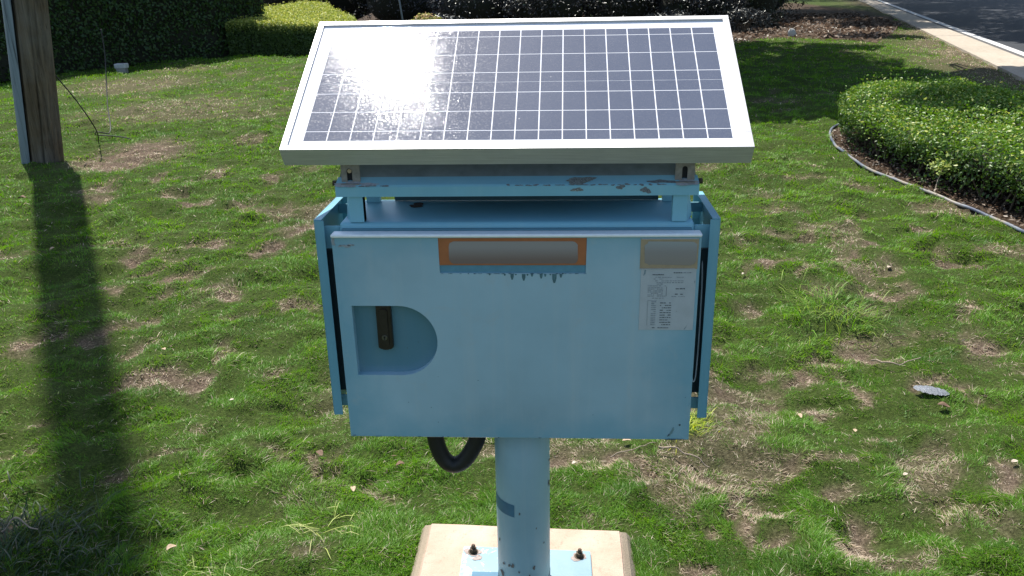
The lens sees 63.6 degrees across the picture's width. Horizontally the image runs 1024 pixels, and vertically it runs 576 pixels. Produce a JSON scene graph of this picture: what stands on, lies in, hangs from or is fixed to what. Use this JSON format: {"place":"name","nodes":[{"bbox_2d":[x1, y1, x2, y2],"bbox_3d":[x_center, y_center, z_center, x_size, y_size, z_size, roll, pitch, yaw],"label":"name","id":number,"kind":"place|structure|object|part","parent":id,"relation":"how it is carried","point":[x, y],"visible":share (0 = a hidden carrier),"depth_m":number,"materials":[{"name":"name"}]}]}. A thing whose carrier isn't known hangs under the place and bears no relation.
{"place":"outdoors","nodes":[
{"label":"outdoors","id":0,"kind":"place"},
{"bbox_2d":[0,0,1023,575],"bbox_3d":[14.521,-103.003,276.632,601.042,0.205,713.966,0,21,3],"label":"ground","id":1,"kind":"structure","parent":0,"point":[122,296],"depth_m":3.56,"materials":[{"name":"green plant"}]},
{"bbox_2d":[1,0,63,163],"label":"utility pole","id":2,"kind":"object","parent":1,"relation":"on","point":[30,57],"visible":0.92,"depth_m":7.21,"materials":[{"name":"brown wood"}]},
{"bbox_2d":[55,75,99,143],"bbox_3d":[-4.040,-1.745,7.753,0.195,0.923,0.790,-2,21,-2],"label":"loose wire","id":3,"kind":"object","parent":2,"relation":"hanging from","point":[80,106],"visible":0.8,"depth_m":7.62,"materials":[{"name":"black metal"}]},
{"bbox_2d":[0,471,217,575],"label":"grass tuft","id":4,"kind":"object","parent":1,"relation":"on","point":[4,523],"visible":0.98,"depth_m":2.42,"materials":[{"name":"green plant"}]},
{"bbox_2d":[1,517,37,532],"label":"dry twig","id":5,"kind":"object","parent":4,"relation":"on","point":[20,519],"visible":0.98,"depth_m":2.43,"materials":[{"name":"wood"}]},
{"bbox_2d":[95,29,131,139],"bbox_3d":[-4.317,-2.139,8.647,0.317,1.044,1.061,-13,24,-28],"label":"loose wire","id":6,"kind":"object","parent":1,"relation":"on","point":[107,97],"visible":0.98,"depth_m":8.82,"materials":[{"name":"grey metal"}]},
{"bbox_2d":[114,63,128,72],"bbox_3d":[-7.208,-4.053,15.252,0.210,0.185,0.150,0,21,3],"label":"utility box","id":7,"kind":"object","parent":1,"relation":"on","point":[121,67],"visible":0.96,"depth_m":15.20,"materials":[{"name":"white plastic"}]},
{"bbox_2d":[0,0,264,80],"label":"tall hedge","id":8,"kind":"object","parent":1,"relation":"on","point":[135,32],"visible":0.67,"depth_m":16.23,"materials":[{"name":"green plant"}]},
{"bbox_2d":[166,544,176,550],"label":"fallen leaf","id":9,"kind":"object","parent":1,"relation":"on","point":[169,546],"visible":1,"depth_m":2.30,"materials":[{"name":"beige plant"}]},
{"bbox_2d":[188,547,264,575],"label":"grass tuft","id":10,"kind":"object","parent":1,"relation":"on","point":[194,566],"visible":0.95,"depth_m":2.22,"materials":[{"name":"green plant"}]},
{"bbox_2d":[225,0,356,55],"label":"hedge","id":11,"kind":"object","parent":1,"relation":"on","point":[289,28],"visible":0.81,"depth_m":17.85,"materials":[{"name":"green plant"}]},
{"bbox_2d":[261,0,377,20],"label":"dark shrub","id":12,"kind":"object","parent":1,"relation":"on","point":[345,5],"visible":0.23,"depth_m":28.17,"materials":[{"name":"green plant"}]},
{"bbox_2d":[316,450,322,455],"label":"fallen leaf","id":13,"kind":"object","parent":1,"relation":"on","point":[319,452],"visible":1,"depth_m":2.80,"materials":[{"name":"brown plant"}]},
{"bbox_2d":[281,500,361,556],"bbox_3d":[-0.500,0.691,2.396,0.312,0.062,0.256,-13,24,-29],"label":"grass tuft","id":14,"kind":"object","parent":1,"relation":"on","point":[317,528],"visible":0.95,"depth_m":2.40,"materials":[{"name":"green plant"}]},
{"bbox_2d":[349,0,442,20],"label":"dark shrub","id":15,"kind":"object","parent":1,"relation":"on","point":[384,10],"visible":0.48,"depth_m":25.02,"materials":[{"name":"green plant"}]},
{"bbox_2d":[399,0,403,20],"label":"metal stake","id":16,"kind":"object","parent":1,"relation":"on","point":[401,10],"visible":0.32,"depth_m":20.24,"materials":[{"name":"grey metal"}]},
{"bbox_2d":[411,12,445,19],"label":"yellow plant","id":17,"kind":"object","parent":1,"relation":"on","point":[423,16],"visible":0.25,"depth_m":20.52,"materials":[{"name":"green plant"}]},
{"bbox_2d":[418,12,466,19],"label":"silvery plant","id":18,"kind":"object","parent":1,"relation":"on","point":[446,17],"visible":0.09,"depth_m":21.60,"materials":[{"name":"grey plant"}]},
{"bbox_2d":[426,0,511,19],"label":"dark shrub","id":19,"kind":"object","parent":1,"relation":"on","point":[478,9],"visible":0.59,"depth_m":23.04,"materials":[{"name":"green plant"}]},
{"bbox_2d":[7,78,1019,573],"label":"dry clippings","id":20,"kind":"object","parent":1,"relation":"on","point":[323,422],"visible":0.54,"depth_m":2.98,"materials":[{"name":"beige plant"}]},
{"bbox_2d":[410,524,635,575],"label":"concrete footing","id":21,"kind":"object","parent":1,"relation":"on","point":[440,548],"visible":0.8,"depth_m":2.25,"materials":[{"name":"beige concrete"}]},
{"bbox_2d":[279,15,754,575],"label":"solar cabinet","id":22,"kind":"object","parent":21,"relation":"on","point":[521,269],"visible":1,"depth_m":1.66,"materials":[{"name":"metal"}]},
{"bbox_3d":[0.009,0.105,1.692,0.723,0.457,0.027,0,21,3],"label":"door","id":23,"kind":"part","parent":22,"relation":"part of","materials":[{"name":"paint"}]},
{"bbox_2d":[499,0,595,18],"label":"dark shrub","id":24,"kind":"object","parent":1,"relation":"on","point":[523,9],"visible":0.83,"depth_m":22.41,"materials":[{"name":"green plant"}]},
{"bbox_2d":[583,0,660,17],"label":"dark shrub","id":25,"kind":"object","parent":1,"relation":"on","point":[620,8],"visible":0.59,"depth_m":22.70,"materials":[{"name":"green plant"}]},
{"bbox_2d":[610,442,655,457],"bbox_3d":[0.401,0.537,2.734,0.153,0.047,0.010,-3,21,-5],"label":"dry twig","id":26,"kind":"object","parent":1,"relation":"on","point":[630,450],"visible":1,"depth_m":2.73,"materials":[{"name":"wood"}]},
{"bbox_2d":[645,8,696,16],"bbox_3d":[4.032,-6.823,21.195,1.534,0.731,1.150,0,21,3],"label":"silvery plant","id":27,"kind":"object","parent":1,"relation":"on","point":[671,13],"visible":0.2,"depth_m":21.07,"materials":[{"name":"grey plant"}]},
{"bbox_2d":[658,446,709,466],"bbox_3d":[0.566,0.550,2.715,0.172,0.048,0.014,7,22,22],"label":"dry twig","id":28,"kind":"object","parent":1,"relation":"on","point":[681,452],"visible":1,"depth_m":2.72,"materials":[{"name":"wood"}]},
{"bbox_2d":[647,0,749,26],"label":"dark shrub","id":29,"kind":"object","parent":1,"relation":"on","point":[706,7],"visible":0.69,"depth_m":21.89,"materials":[{"name":"green plant"}]},
{"bbox_2d":[669,407,733,452],"bbox_3d":[0.592,0.464,2.891,0.342,0.098,0.293,-16,25,-34],"label":"grass tuft","id":30,"kind":"object","parent":1,"relation":"on","point":[694,422],"visible":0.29,"depth_m":2.87,"materials":[{"name":"yellow plant"}]},
{"bbox_2d":[719,7,772,32],"bbox_3d":[6.006,-6.970,21.510,1.605,0.710,1.163,0,21,3],"label":"silvery plant","id":31,"kind":"object","parent":1,"relation":"on","point":[751,15],"visible":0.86,"depth_m":21.33,"materials":[{"name":"grey plant"}]},
{"bbox_2d":[729,0,789,26],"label":"dark shrub","id":32,"kind":"object","parent":1,"relation":"on","point":[768,6],"visible":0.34,"depth_m":23.52,"materials":[{"name":"green plant"}]},
{"bbox_2d":[771,0,807,15],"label":"dark shrub","id":33,"kind":"object","parent":1,"relation":"on","point":[779,5],"visible":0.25,"depth_m":28.43,"materials":[{"name":"green plant"}]},
{"bbox_2d":[787,28,795,35],"bbox_3d":[6.807,-6.185,20.074,0.204,0.259,0.130,0,21,3],"label":"white stone","id":34,"kind":"object","parent":1,"relation":"on","point":[791,31],"visible":0.86,"depth_m":20.03,"materials":[{"name":"white stone"}]},
{"bbox_2d":[731,12,902,42],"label":"leaf litter","id":35,"kind":"object","parent":1,"relation":"on","point":[790,20],"visible":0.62,"depth_m":22.85,"materials":[{"name":"plant"}]},
{"bbox_2d":[748,263,909,344],"bbox_3d":[1.521,0.057,3.911,0.711,0.182,0.986,0,21,3],"label":"grass tuft","id":36,"kind":"object","parent":1,"relation":"on","point":[825,298],"visible":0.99,"depth_m":3.88,"materials":[{"name":"green plant"}]},
{"bbox_2d":[871,357,920,364],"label":"dry twig","id":37,"kind":"object","parent":1,"relation":"on","point":[893,362],"visible":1,"depth_m":3.28,"materials":[{"name":"beige wood"}]},
{"bbox_2d":[829,123,1023,233],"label":"bed edging","id":38,"kind":"object","parent":1,"relation":"on","point":[1016,228],"visible":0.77,"depth_m":5.78,"materials":[{"name":"plastic"}]},
{"bbox_2d":[832,125,1023,226],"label":"bed leaf litter","id":39,"kind":"object","parent":1,"relation":"on","point":[981,199],"visible":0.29,"depth_m":6.23,"materials":[{"name":"brown plant"}]},
{"bbox_2d":[837,69,1023,212],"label":"bed hedge","id":40,"kind":"object","parent":1,"relation":"on","point":[978,127],"visible":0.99,"depth_m":6.54,"materials":[{"name":"green plant"}]},
{"bbox_2d":[923,153,961,196],"bbox_3d":[3.066,-0.807,5.845,0.315,0.316,0.245,-7,21,-16],"label":"hedge sprig","id":41,"kind":"object","parent":1,"relation":"on","point":[941,164],"visible":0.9,"depth_m":5.79,"materials":[{"name":"green plant"}]},
{"bbox_2d":[938,401,949,406],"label":"fallen leaf","id":42,"kind":"object","parent":1,"relation":"on","point":[943,404],"visible":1,"depth_m":3.01,"materials":[{"name":"brown plant"}]},
{"bbox_2d":[913,385,949,395],"bbox_3d":[1.569,0.378,3.088,0.124,0.016,0.063,11,24,30],"label":"plastic scrap","id":43,"kind":"object","parent":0,"point":[931,390],"visible":1,"depth_m":3.08,"materials":[{"name":"white plastic"}]},
{"bbox_2d":[859,0,1023,80],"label":"path","id":44,"kind":"structure","parent":0,"point":[1006,62],"depth_m":17.20,"materials":[{"name":"concrete"}]},
{"bbox_2d":[881,0,1023,55],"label":"road","id":45,"kind":"structure","parent":0,"point":[1000,21],"depth_m":27.73,"materials":[{"name":"grey asphalt"}]},
{"bbox_2d":[876,0,1023,57],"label":"gutter","id":46,"kind":"object","parent":45,"relation":"on","point":[1011,52],"visible":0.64,"depth_m":19.45,"materials":[{"name":"concrete"}]},
{"bbox_2d":[878,0,1023,55],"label":"edge line","id":47,"kind":"object","parent":45,"relation":"on","point":[987,40],"visible":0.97,"depth_m":20.00,"materials":[{"name":"paint"}]}
]}

